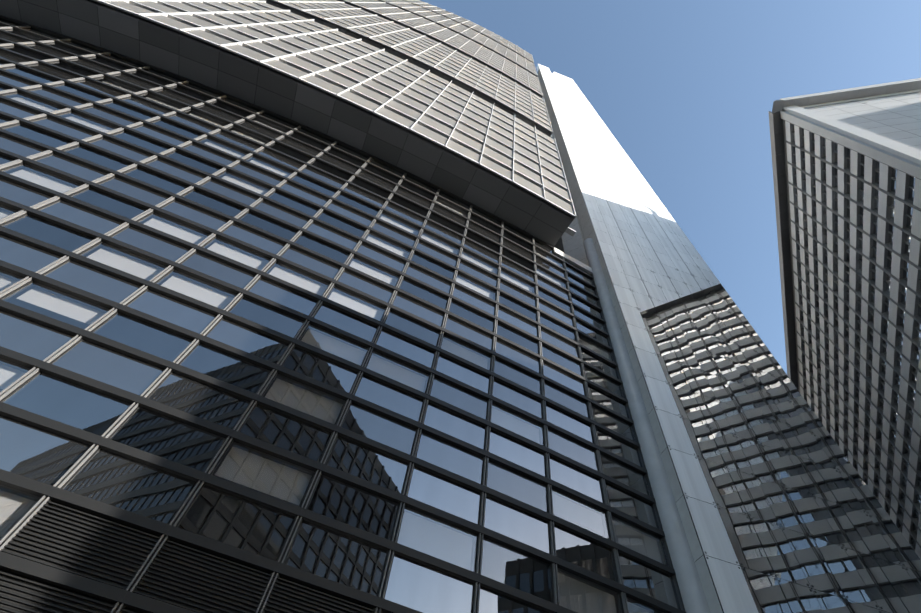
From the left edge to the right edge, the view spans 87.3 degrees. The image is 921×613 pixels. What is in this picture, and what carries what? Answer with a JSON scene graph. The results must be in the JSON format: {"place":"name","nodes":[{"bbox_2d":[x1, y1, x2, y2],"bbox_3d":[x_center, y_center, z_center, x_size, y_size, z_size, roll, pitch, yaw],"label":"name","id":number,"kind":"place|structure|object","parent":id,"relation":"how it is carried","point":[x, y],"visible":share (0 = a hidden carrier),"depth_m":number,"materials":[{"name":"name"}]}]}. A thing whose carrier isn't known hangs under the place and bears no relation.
{"place":"outdoors","nodes":[
{"label":"outdoors","id":0,"kind":"place"},
{"bbox_2d":[54,64,920,612],"bbox_3d":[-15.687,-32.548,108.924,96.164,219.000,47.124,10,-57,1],"label":"tower","id":1,"kind":"structure","parent":0,"point":[629,226],"depth_m":29.65,"materials":[{"name":"grey concrete"}]},
{"bbox_2d":[0,500,378,612],"bbox_3d":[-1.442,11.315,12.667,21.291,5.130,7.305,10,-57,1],"label":"ventilation louvers","id":2,"kind":"object","parent":1,"relation":"attached to","point":[75,542],"visible":0.83,"depth_m":12.76,"materials":[{"name":"black metal"}]},
{"bbox_2d":[0,0,573,246],"bbox_3d":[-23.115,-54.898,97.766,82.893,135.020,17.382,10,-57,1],"label":"tower soffits","id":3,"kind":"object","parent":1,"relation":"attached to","point":[161,46],"visible":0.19,"depth_m":40.43,"materials":[{"name":"grey metal"}]},
{"bbox_2d":[0,169,661,612],"bbox_3d":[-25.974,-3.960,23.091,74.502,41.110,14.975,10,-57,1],"label":"window blinds","id":4,"kind":"object","parent":1,"relation":"attached to","point":[458,555],"depth_m":19.68,"materials":[{"name":"white fabric"}]},
{"bbox_2d":[89,0,575,235],"bbox_3d":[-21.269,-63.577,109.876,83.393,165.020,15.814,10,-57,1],"label":"tower upper louvres","id":5,"kind":"object","parent":1,"relation":"attached to","point":[472,128],"visible":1,"depth_m":53.78,"materials":[{"name":"metal"}]},
{"bbox_2d":[0,18,680,612],"bbox_3d":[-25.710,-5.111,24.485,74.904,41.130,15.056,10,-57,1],"label":"window glass","id":6,"kind":"object","parent":1,"relation":"attached to","point":[52,458],"visible":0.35,"depth_m":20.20,"materials":[{"name":"blue glass"}]},
{"bbox_2d":[0,15,685,612],"bbox_3d":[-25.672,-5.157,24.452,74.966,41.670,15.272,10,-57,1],"label":"horizontal mullions","id":7,"kind":"object","parent":1,"relation":"attached to","point":[70,581],"visible":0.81,"depth_m":22.27,"materials":[{"name":"black metal"}]},
{"bbox_2d":[0,26,685,612],"bbox_3d":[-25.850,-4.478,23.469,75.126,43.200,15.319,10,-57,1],"label":"vertical mullions","id":8,"kind":"object","parent":1,"relation":"attached to","point":[68,476],"visible":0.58,"depth_m":20.99,"materials":[{"name":"grey metal"}]},
{"bbox_2d":[583,238,710,612],"bbox_3d":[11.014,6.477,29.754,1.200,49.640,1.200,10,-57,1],"label":"tower column","id":9,"kind":"structure","parent":1,"relation":"attached to","point":[689,583],"depth_m":25.71,"materials":[{"name":"grey concrete"}]},
{"bbox_2d":[537,76,667,563],"bbox_3d":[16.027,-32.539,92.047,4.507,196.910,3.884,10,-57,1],"label":"wall","id":10,"kind":"structure","parent":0,"point":[573,253],"depth_m":51.14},
{"bbox_2d":[420,0,920,373],"label":"sky","id":11,"kind":"structure","parent":0,"point":[687,89],"materials":[{"name":"blue"}]},
{"bbox_2d":[630,266,907,612],"bbox_3d":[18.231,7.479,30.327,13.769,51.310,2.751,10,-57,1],"label":"tower fittings","id":12,"kind":"object","parent":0,"point":[763,445],"visible":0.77,"depth_m":27.27,"materials":[{"name":"grey metal"}]},
{"label":"ground","id":13,"kind":"structure","parent":0,"visible":0},
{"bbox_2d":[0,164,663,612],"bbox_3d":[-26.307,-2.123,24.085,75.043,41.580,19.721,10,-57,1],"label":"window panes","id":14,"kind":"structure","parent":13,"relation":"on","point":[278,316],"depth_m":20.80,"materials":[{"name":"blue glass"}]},
{"bbox_2d":[768,78,920,558],"bbox_3d":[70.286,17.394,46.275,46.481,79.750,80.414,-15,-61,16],"label":"office block","id":15,"kind":"structure","parent":13,"relation":"on","point":[846,165],"depth_m":54.16,"materials":[{"name":"grey concrete"}]}
]}

